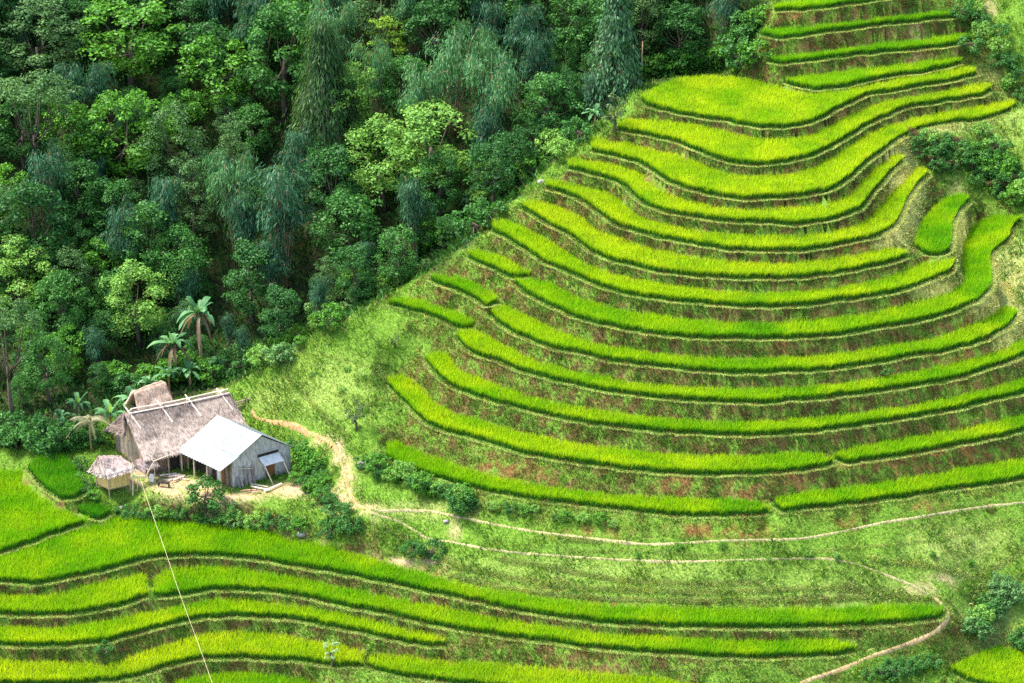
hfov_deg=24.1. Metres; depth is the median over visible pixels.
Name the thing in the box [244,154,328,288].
bamboo clump
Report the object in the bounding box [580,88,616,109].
shrub
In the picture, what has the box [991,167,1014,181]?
shrub
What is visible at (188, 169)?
tall tree
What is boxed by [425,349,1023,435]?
rice paddy
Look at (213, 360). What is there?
banana plant
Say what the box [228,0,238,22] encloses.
bamboo clump
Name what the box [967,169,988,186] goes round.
shrub
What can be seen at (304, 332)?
shrub
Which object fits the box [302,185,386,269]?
broadleaf tree
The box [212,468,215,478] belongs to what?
doorway
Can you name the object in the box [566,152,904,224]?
rice paddy
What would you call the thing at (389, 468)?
shrub
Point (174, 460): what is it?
doorway
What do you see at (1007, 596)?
shrub
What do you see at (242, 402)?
rail fence
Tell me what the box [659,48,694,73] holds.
shrub
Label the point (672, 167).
rice paddy
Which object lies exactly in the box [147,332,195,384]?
banana plant
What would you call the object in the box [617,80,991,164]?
rice paddy
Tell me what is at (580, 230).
rice paddy
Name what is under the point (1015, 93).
shrub
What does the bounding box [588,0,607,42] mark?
bamboo clump
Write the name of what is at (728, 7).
bamboo clump
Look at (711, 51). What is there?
shrub
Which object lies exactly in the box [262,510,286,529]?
shrub
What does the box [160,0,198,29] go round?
broadleaf tree
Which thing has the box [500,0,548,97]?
bamboo clump
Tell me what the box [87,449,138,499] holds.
granary hut
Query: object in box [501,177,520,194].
shrub
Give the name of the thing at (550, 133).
shrub
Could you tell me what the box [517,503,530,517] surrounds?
shrub
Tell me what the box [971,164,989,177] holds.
shrub
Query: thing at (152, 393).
thatched outbuilding
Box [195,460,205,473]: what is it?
doorway
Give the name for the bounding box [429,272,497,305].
rice paddy
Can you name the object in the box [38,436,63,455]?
shrub
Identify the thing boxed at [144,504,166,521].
shrub
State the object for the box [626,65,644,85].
shrub
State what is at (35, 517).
rice paddy
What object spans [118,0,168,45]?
broadleaf tree
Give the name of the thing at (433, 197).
broadleaf tree
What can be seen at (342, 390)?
shrub
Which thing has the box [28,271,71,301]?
shrub
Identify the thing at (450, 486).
shrub
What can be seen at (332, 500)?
shrub
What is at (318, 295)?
bamboo clump
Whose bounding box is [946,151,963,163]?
shrub
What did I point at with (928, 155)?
shrub
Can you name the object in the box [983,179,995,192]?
shrub
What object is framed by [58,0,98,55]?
broadleaf tree
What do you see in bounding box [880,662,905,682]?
shrub
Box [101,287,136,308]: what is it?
shrub
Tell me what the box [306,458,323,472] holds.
shrub
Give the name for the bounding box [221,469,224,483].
porch door
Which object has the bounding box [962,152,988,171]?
shrub
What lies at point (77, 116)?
broadleaf tree
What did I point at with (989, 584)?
shrub
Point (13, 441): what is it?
shrub
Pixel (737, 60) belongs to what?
shrub
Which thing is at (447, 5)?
broadleaf tree
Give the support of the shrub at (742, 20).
on the hillside
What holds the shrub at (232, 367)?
on the hillside
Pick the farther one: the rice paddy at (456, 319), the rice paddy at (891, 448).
the rice paddy at (456, 319)
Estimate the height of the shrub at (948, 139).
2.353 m
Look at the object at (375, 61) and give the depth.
226.05 m
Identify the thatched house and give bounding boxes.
[103,388,248,478]
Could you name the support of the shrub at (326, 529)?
on the hillside
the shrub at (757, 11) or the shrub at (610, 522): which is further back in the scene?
the shrub at (757, 11)
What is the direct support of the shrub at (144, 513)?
on the hillside
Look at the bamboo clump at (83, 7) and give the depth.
238.96 m
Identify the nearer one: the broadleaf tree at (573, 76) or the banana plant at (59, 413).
the banana plant at (59, 413)
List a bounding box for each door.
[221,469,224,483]
[265,463,274,478]
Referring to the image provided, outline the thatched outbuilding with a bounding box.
[124,380,173,410]
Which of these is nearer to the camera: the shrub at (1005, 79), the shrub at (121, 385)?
the shrub at (121, 385)
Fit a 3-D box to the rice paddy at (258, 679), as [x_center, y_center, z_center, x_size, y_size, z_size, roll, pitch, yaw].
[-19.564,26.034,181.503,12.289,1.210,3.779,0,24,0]
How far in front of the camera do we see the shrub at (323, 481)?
194.79 m
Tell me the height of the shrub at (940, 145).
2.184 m
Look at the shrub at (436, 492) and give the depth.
190.63 m
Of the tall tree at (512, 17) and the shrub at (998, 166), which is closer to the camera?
the shrub at (998, 166)
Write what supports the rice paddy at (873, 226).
on the hillside
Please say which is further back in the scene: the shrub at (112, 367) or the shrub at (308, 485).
the shrub at (112, 367)
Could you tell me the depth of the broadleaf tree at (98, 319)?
214.34 m
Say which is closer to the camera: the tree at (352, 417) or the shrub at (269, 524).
the shrub at (269, 524)
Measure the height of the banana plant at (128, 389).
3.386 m
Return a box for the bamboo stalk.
[641,41,642,77]
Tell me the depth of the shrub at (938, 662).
178.82 m
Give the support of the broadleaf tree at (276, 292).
on the hillside
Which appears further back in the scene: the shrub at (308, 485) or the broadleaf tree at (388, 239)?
the broadleaf tree at (388, 239)
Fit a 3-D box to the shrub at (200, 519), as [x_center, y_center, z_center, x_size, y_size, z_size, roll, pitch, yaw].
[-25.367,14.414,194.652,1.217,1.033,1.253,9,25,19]
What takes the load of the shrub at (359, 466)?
on the hillside
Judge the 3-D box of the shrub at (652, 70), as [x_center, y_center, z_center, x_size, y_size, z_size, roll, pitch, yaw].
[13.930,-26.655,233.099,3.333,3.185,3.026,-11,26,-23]
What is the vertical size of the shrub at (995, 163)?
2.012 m
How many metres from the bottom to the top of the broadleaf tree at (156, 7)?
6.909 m
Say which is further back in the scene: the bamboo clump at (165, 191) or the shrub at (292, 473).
the bamboo clump at (165, 191)
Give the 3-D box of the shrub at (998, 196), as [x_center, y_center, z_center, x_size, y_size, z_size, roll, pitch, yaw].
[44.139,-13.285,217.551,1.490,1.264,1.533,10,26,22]
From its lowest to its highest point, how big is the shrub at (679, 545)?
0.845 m
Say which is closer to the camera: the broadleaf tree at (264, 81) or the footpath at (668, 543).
the footpath at (668, 543)
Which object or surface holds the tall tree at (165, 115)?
on the hillside
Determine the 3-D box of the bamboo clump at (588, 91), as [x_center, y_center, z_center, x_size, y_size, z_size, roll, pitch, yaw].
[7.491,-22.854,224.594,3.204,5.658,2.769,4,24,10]
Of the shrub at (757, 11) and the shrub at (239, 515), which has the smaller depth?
the shrub at (239, 515)
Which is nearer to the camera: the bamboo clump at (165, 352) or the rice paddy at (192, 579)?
the rice paddy at (192, 579)
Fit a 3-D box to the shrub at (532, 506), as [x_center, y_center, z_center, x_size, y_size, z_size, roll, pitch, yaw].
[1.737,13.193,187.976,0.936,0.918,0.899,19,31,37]
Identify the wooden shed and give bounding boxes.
[179,415,295,488]
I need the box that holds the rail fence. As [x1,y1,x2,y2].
[236,398,250,408]
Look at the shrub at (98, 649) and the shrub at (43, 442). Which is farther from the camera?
the shrub at (43, 442)
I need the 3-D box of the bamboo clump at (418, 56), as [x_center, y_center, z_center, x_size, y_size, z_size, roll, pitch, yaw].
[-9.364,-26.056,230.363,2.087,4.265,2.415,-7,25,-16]
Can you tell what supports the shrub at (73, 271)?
on the hillside
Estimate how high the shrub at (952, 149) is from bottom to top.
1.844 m
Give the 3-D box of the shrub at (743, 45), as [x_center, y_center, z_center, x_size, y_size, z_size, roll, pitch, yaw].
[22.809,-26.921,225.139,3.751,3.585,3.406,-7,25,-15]
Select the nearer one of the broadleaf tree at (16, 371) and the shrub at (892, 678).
the shrub at (892, 678)
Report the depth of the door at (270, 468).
197.81 m
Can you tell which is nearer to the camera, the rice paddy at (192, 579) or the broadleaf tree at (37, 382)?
the rice paddy at (192, 579)
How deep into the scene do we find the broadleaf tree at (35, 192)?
216.50 m
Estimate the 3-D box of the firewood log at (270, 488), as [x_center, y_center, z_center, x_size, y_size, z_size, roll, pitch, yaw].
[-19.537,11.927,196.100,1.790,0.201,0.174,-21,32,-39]
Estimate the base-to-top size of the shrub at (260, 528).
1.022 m
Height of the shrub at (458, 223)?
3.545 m
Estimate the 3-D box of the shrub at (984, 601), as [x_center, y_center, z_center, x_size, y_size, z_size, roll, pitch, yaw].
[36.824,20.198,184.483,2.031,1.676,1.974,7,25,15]
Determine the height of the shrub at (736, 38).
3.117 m
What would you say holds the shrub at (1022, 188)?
on the hillside
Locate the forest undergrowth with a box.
[0,0,766,446]
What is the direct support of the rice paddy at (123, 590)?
on the hillside
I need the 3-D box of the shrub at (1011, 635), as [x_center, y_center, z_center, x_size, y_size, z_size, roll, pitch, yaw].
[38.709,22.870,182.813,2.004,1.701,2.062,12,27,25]
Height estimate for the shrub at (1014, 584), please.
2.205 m
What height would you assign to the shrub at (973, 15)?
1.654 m
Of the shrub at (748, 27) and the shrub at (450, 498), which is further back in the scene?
the shrub at (748, 27)
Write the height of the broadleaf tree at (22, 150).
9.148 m
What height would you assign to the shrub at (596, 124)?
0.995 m
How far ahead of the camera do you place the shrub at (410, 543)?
188.35 m
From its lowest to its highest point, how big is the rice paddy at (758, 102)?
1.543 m
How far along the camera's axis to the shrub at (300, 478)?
195.44 m
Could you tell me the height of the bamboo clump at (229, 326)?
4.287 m
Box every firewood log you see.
[250,485,269,490]
[264,483,281,491]
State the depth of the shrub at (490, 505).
188.75 m
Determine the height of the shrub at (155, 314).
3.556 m
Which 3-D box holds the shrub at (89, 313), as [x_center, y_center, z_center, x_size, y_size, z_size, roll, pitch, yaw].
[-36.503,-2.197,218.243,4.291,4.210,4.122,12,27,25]
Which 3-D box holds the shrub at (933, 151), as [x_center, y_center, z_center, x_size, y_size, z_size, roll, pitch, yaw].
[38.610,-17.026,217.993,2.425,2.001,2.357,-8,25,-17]
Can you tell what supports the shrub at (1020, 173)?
on the hillside
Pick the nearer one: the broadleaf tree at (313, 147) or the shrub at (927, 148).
the shrub at (927, 148)
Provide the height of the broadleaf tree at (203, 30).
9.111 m
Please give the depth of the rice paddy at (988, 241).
198.88 m
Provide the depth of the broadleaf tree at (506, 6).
230.32 m
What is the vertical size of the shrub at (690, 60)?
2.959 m
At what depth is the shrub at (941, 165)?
216.74 m
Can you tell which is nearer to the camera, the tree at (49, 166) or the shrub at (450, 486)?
the shrub at (450, 486)
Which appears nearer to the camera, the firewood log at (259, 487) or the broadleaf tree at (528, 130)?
the firewood log at (259, 487)
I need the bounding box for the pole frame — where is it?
[132,455,168,495]
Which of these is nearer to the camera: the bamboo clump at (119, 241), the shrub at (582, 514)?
the shrub at (582, 514)
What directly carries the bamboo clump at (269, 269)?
on the hillside
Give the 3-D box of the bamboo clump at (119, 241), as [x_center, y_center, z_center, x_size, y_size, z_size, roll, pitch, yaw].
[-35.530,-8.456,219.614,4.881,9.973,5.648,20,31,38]
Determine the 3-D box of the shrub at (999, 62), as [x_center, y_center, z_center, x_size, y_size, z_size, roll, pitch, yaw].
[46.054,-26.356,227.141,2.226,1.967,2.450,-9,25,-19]
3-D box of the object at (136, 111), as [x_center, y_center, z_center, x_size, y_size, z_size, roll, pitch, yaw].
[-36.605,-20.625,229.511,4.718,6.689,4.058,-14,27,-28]
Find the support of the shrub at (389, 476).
on the hillside
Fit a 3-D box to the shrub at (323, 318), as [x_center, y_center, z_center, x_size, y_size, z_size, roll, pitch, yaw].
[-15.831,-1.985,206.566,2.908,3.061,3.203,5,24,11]
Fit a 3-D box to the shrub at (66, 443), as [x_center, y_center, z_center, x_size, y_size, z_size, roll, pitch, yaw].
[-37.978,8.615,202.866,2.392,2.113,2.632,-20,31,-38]
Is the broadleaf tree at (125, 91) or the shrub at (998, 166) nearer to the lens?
the shrub at (998, 166)
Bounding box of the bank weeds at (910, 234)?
[0,0,1023,682]
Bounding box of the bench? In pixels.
[157,481,169,487]
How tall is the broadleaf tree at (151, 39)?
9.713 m
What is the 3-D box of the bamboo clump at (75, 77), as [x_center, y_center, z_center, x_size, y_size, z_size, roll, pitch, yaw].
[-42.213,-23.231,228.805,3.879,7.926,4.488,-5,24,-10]
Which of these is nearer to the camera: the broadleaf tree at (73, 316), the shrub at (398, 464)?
the shrub at (398, 464)
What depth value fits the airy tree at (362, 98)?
224.64 m
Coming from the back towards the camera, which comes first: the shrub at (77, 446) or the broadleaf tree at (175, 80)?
the broadleaf tree at (175, 80)
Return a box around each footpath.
[251,409,365,509]
[366,501,1023,545]
[372,511,932,595]
[800,596,949,682]
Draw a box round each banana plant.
[53,409,75,425]
[65,392,92,415]
[92,398,124,439]
[112,386,135,410]
[137,375,167,385]
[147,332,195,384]
[151,361,180,390]
[176,359,200,388]
[177,296,217,373]
[207,355,232,375]
[418,227,429,249]
[460,194,481,206]
[581,103,603,127]
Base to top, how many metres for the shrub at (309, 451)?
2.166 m
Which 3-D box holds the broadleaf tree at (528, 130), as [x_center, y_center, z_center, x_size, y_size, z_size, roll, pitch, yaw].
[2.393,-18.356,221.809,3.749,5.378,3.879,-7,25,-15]
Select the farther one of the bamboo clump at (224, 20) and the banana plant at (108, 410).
the bamboo clump at (224, 20)
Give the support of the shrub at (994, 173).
on the hillside
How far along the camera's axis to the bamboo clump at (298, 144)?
223.42 m
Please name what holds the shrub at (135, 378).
on the hillside
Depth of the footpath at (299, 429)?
199.79 m
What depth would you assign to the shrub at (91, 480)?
197.27 m
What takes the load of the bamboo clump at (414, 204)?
on the hillside
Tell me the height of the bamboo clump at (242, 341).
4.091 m
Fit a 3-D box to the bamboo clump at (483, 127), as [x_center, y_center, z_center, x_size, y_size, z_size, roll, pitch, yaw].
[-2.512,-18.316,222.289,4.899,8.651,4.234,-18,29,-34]
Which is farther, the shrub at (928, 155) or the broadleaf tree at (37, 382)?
the shrub at (928, 155)
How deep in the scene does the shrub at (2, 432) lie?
204.67 m
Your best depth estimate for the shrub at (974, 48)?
227.39 m
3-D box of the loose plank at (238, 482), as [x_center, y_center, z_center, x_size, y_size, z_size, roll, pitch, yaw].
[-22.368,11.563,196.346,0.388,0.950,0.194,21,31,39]
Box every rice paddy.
[0,467,89,550]
[0,515,944,627]
[0,571,148,614]
[0,596,448,645]
[0,627,365,682]
[28,451,85,498]
[77,499,110,518]
[150,563,856,657]
[176,669,317,682]
[365,651,692,682]
[384,438,770,515]
[386,372,835,474]
[387,295,474,327]
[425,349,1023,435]
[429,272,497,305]
[456,327,1023,402]
[466,247,531,277]
[489,304,1018,372]
[491,218,955,306]
[511,211,1021,338]
[521,197,908,278]
[544,166,928,250]
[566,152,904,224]
[589,98,1017,198]
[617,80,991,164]
[640,65,976,127]
[761,8,955,38]
[769,31,973,63]
[774,0,871,10]
[774,457,1023,511]
[785,56,961,89]
[834,414,1023,462]
[912,191,969,255]
[950,643,1023,682]
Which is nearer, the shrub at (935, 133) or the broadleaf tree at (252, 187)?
the shrub at (935, 133)
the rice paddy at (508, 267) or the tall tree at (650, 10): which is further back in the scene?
the tall tree at (650, 10)
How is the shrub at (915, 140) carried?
on the hillside
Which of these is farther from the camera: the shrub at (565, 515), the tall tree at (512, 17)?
the tall tree at (512, 17)
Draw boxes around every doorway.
[170,453,179,469]
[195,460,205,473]
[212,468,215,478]
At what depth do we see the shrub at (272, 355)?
206.15 m
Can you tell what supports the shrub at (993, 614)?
on the hillside
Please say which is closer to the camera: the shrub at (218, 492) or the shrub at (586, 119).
the shrub at (218, 492)
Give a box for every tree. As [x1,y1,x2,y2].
[0,0,25,49]
[0,0,68,50]
[0,0,91,93]
[0,38,14,104]
[0,68,84,182]
[0,89,59,173]
[0,162,31,234]
[0,179,37,278]
[0,181,77,280]
[0,228,15,287]
[0,234,58,321]
[0,296,46,427]
[9,352,34,387]
[10,374,34,409]
[13,321,47,354]
[20,329,74,403]
[32,269,95,350]
[39,94,93,158]
[40,142,81,210]
[44,322,87,381]
[48,217,96,269]
[49,246,94,312]
[52,157,115,241]
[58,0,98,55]
[60,109,115,185]
[66,414,109,452]
[73,236,122,288]
[75,0,185,88]
[79,88,177,190]
[82,175,148,251]
[84,311,119,361]
[86,361,111,391]
[87,267,137,330]
[98,259,177,347]
[100,0,122,25]
[109,199,188,287]
[117,85,139,119]
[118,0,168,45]
[123,177,150,207]
[127,0,171,26]
[135,98,208,215]
[140,221,213,305]
[150,320,178,355]
[157,76,190,112]
[158,65,183,93]
[159,89,206,150]
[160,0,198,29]
[166,0,217,63]
[168,158,222,252]
[175,34,258,121]
[176,18,238,96]
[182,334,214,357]
[196,278,214,301]
[213,99,238,147]
[216,111,254,187]
[221,236,277,323]
[228,103,281,164]
[230,92,257,133]
[233,0,315,122]
[237,0,288,62]
[245,177,268,207]
[254,163,303,242]
[256,0,313,79]
[257,282,303,342]
[279,10,368,164]
[293,133,344,198]
[298,143,362,234]
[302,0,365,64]
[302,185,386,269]
[309,256,341,300]
[321,60,380,154]
[323,641,338,666]
[325,73,363,126]
[329,242,377,300]
[343,112,430,212]
[344,398,364,430]
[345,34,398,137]
[345,192,372,223]
[351,0,414,45]
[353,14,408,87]
[359,135,387,166]
[371,223,421,283]
[372,96,477,192]
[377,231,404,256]
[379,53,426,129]
[389,333,399,347]
[402,0,467,67]
[414,149,465,217]
[417,208,443,245]
[427,0,493,40]
[434,214,457,246]
[463,138,518,204]
[463,154,500,197]
[484,124,540,183]
[489,0,545,34]
[496,0,526,26]
[509,71,583,144]
[518,115,554,153]
[532,65,585,126]
[543,0,605,62]
[547,25,584,83]
[558,67,583,99]
[570,0,635,61]
[576,0,653,120]
[576,53,602,87]
[601,92,626,131]
[626,0,666,64]
[628,0,661,33]
[651,0,709,62]
[653,0,702,43]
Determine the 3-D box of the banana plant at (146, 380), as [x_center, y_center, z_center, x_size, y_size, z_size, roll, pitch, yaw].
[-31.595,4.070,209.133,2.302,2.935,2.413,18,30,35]
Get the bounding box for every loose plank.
[236,477,240,487]
[243,466,247,483]
[247,467,252,484]
[250,465,255,483]
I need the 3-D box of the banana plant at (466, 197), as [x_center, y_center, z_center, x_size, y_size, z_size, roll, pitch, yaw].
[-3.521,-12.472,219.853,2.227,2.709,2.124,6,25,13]
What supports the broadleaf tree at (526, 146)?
on the hillside
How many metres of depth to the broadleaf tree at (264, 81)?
228.55 m
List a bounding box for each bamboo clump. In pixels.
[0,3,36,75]
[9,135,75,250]
[11,85,28,139]
[49,57,87,131]
[76,323,109,380]
[78,0,91,16]
[79,59,117,137]
[80,156,108,203]
[90,193,147,299]
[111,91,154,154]
[139,172,190,275]
[152,335,169,361]
[165,297,206,349]
[173,265,202,309]
[189,0,230,50]
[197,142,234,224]
[198,145,261,270]
[217,0,236,39]
[218,310,238,354]
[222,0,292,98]
[224,187,266,288]
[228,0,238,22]
[231,325,251,360]
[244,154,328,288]
[248,230,293,318]
[253,170,269,188]
[271,119,316,202]
[283,0,314,42]
[304,273,334,326]
[318,0,361,53]
[356,239,378,283]
[369,0,376,16]
[388,0,432,56]
[392,59,458,156]
[394,172,438,262]
[403,49,422,77]
[417,11,499,136]
[441,28,508,115]
[457,44,526,157]
[458,0,493,48]
[463,100,509,173]
[468,0,511,71]
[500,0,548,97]
[513,25,561,115]
[559,118,573,136]
[577,69,606,118]
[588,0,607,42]
[702,0,751,64]
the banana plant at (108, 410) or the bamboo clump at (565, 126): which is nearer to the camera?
the banana plant at (108, 410)
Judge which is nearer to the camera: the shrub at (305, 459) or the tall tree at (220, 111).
the shrub at (305, 459)
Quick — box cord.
[140,479,211,681]
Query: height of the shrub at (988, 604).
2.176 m
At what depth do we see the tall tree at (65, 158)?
222.93 m
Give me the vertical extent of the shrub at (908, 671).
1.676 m
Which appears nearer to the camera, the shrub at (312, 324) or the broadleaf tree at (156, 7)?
the shrub at (312, 324)
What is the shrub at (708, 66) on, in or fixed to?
on the hillside
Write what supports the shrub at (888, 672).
on the hillside
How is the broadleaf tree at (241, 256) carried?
on the hillside
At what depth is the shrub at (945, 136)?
219.32 m
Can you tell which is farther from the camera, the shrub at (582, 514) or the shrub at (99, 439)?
the shrub at (99, 439)
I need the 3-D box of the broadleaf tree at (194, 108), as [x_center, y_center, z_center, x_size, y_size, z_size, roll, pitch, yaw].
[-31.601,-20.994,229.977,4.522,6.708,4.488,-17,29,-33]
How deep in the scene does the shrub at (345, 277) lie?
216.11 m
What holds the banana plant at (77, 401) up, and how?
on the hillside
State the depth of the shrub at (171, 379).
210.43 m
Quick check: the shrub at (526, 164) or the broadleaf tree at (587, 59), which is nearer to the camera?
the shrub at (526, 164)
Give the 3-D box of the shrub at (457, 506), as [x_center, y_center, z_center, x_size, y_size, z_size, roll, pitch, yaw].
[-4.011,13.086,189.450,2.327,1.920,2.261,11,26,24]
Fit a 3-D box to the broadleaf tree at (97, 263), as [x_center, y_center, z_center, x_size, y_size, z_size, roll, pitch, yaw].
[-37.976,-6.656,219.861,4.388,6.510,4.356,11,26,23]
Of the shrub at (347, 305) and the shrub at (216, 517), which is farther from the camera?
the shrub at (347, 305)
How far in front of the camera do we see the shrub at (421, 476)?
190.97 m
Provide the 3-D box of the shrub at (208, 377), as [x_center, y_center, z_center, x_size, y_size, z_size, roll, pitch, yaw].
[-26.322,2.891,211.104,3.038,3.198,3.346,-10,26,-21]
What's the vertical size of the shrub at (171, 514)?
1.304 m
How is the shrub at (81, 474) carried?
on the hillside
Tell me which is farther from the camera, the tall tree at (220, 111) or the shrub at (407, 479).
the tall tree at (220, 111)
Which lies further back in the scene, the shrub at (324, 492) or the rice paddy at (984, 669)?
the shrub at (324, 492)
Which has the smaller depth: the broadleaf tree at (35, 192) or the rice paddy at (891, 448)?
the rice paddy at (891, 448)
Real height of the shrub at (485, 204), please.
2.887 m
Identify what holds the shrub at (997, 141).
on the hillside
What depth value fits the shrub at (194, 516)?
194.37 m
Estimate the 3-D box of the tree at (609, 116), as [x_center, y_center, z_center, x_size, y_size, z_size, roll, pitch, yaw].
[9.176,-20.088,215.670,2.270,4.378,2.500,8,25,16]
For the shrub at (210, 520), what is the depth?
194.04 m
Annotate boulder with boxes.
[296,531,305,537]
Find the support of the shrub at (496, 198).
on the hillside
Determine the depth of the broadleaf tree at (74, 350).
212.03 m
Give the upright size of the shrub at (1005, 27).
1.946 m
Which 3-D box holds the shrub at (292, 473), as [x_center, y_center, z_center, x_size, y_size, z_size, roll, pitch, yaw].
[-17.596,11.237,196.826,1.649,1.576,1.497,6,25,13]
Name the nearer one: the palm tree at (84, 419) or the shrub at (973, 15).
the palm tree at (84, 419)
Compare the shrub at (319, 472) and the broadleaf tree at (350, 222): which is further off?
the broadleaf tree at (350, 222)
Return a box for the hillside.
[0,0,1023,682]
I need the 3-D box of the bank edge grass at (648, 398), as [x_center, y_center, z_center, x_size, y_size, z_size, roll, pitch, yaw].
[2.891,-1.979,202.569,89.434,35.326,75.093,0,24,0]
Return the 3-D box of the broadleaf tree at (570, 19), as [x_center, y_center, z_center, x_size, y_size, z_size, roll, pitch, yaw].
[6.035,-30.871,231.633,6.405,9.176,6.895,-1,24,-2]
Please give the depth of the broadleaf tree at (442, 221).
215.71 m
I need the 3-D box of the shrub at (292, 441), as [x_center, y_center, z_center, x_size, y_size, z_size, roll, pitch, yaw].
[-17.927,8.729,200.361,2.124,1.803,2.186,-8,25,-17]
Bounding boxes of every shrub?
[0,409,25,442]
[0,411,31,447]
[0,422,33,450]
[1,283,24,306]
[3,421,32,443]
[10,261,64,299]
[17,412,61,453]
[17,423,50,444]
[24,285,71,316]
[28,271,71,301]
[28,434,61,459]
[31,418,78,453]
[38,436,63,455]
[43,268,94,307]
[46,431,72,452]
[61,430,89,452]
[65,414,102,446]
[65,427,86,448]
[71,456,89,471]
[73,471,87,481]
[76,289,109,316]
[77,423,97,442]
[79,484,91,492]
[80,274,122,310]
[81,477,95,486]
[83,291,112,321]
[85,488,101,500]
[86,295,132,328]
[91,427,114,447]
[92,639,115,657]
[98,359,133,392]
[98,371,129,392]
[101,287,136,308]
[109,372,142,395]
[112,504,130,517]
[120,501,139,519]
[135,363,160,384]
[136,306,172,335]
[136,506,150,518]
[143,359,181,383]
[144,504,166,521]
[152,362,179,384]
[154,507,168,517]
[157,355,182,383]
[161,350,198,382]
[168,505,187,519]
[172,350,206,383]
[184,474,225,513]
[189,512,201,520]
[191,514,204,524]
[196,357,227,386]
[203,511,217,525]
[206,364,227,378]
[207,498,238,525]
[213,347,251,379]
[215,510,230,522]
[222,512,244,531]
[224,508,242,523]
[228,340,267,368]
[243,511,263,530]
[245,343,270,370]
[257,520,265,530]
[261,342,297,365]
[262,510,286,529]
[265,343,291,363]
[270,334,299,352]
[277,514,298,531]
[284,323,309,342]
[285,434,307,451]
[286,517,308,536]
[287,471,303,483]
[290,446,310,463]
[292,442,313,464]
[292,462,305,477]
[294,334,307,345]
[294,475,312,492]
[298,451,327,471]
[299,473,316,488]
[300,483,311,492]
[302,477,320,492]
[304,293,344,316]
[304,461,322,477]
[305,307,332,326]
[306,311,327,333]
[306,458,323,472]
[307,488,327,504]
[311,301,346,329]
[311,484,332,500]
[314,469,332,480]
[315,515,341,540]
[316,471,331,483]
[317,476,335,486]
[318,492,335,505]
[319,501,354,528]
[322,493,340,507]
[332,276,357,302]
[335,267,372,293]
[335,513,363,535]
[338,386,345,391]
[343,297,357,308]
[351,280,383,305]
[352,455,365,469]
[360,452,384,468]
[364,462,389,480]
[365,278,390,296]
[365,452,391,475]
[367,272,401,296]
[376,255,418,286]
[380,468,397,481]
[384,463,407,482]
[391,459,416,481]
[396,222,436,249]
[396,240,419,257]
[397,538,422,560]
[404,475,423,487]
[406,473,433,495]
[410,470,433,494]
[414,221,436,252]
[416,536,447,561]
[422,259,430,264]
[425,487,438,497]
[427,214,453,246]
[430,479,448,492]
[432,483,447,497]
[434,483,454,499]
[437,236,449,247]
[442,226,466,239]
[445,483,472,508]
[447,494,476,515]
[448,483,474,503]
[451,202,491,238]
[453,482,476,505]
[462,182,501,211]
[468,498,481,509]
[473,195,507,223]
[482,187,506,201]
[486,500,499,510]
[492,201,506,211]
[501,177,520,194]
[502,501,518,515]
[504,168,531,191]
[506,153,538,179]
[511,145,532,162]
[512,151,546,181]
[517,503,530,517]
[530,504,539,512]
[534,127,571,155]
[547,135,576,160]
[558,509,573,522]
[560,115,592,142]
[566,109,593,132]
[571,102,599,120]
[575,512,589,523]
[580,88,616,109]
[590,122,600,130]
[590,511,608,524]
[607,519,617,527]
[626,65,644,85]
[640,53,673,75]
[643,46,685,74]
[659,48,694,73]
[667,47,701,74]
[672,43,707,74]
[674,541,683,550]
[685,42,718,73]
[686,48,711,71]
[701,56,722,72]
[706,40,729,70]
[712,41,735,62]
[716,23,750,53]
[716,540,726,549]
[719,35,749,68]
[719,43,753,71]
[721,36,740,55]
[726,18,751,39]
[727,10,759,39]
[736,38,775,68]
[739,13,760,36]
[743,4,770,27]
[831,552,840,560]
[860,668,875,681]
[872,665,891,679]
[879,364,894,375]
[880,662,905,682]
[881,656,900,674]
[891,658,903,670]
[895,655,919,676]
[904,655,925,674]
[906,126,919,135]
[908,131,927,148]
[910,147,927,159]
[915,651,933,669]
[916,127,940,144]
[922,155,942,163]
[924,142,944,156]
[924,154,939,164]
[924,653,943,669]
[925,138,950,154]
[926,154,947,171]
[927,144,949,160]
[930,136,955,157]
[941,131,952,140]
[941,159,959,173]
[943,133,968,154]
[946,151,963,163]
[947,146,960,158]
[947,147,971,165]
[948,0,976,20]
[951,143,969,158]
[957,33,986,54]
[958,138,983,154]
[960,155,975,166]
[960,615,988,636]
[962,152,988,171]
[962,608,990,633]
[964,141,986,155]
[965,604,993,624]
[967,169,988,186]
[967,560,975,565]
[968,162,986,174]
[968,619,994,642]
[970,1,984,16]
[970,12,991,28]
[970,20,993,38]
[971,9,986,21]
[971,155,996,172]
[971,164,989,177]
[971,605,996,625]
[972,120,994,138]
[973,142,993,164]
[974,592,1007,616]
[979,592,1003,610]
[980,133,1007,154]
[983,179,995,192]
[984,158,1007,177]
[986,36,1011,55]
[986,53,1007,69]
[986,168,1008,187]
[986,587,1018,610]
[987,135,1015,155]
[987,570,1020,594]
[988,23,1010,37]
[988,169,1011,187]
[989,160,1006,172]
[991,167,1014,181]
[991,184,1003,192]
[991,188,1006,200]
[991,579,1021,601]
[992,150,1021,172]
[993,606,1006,624]
[995,579,1023,604]
[997,156,1023,172]
[998,166,1021,181]
[999,183,1023,206]
[1000,81,1015,91]
[1000,178,1017,191]
[1001,49,1013,60]
[1001,73,1019,88]
[1003,51,1023,66]
[1004,61,1023,79]
[1004,167,1023,181]
[1007,178,1023,200]
[1007,630,1023,652]
[1009,177,1023,201]
[1011,89,1023,102]
[1011,627,1023,642]
[1011,632,1023,651]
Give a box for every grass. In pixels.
[0,0,1023,682]
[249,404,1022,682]

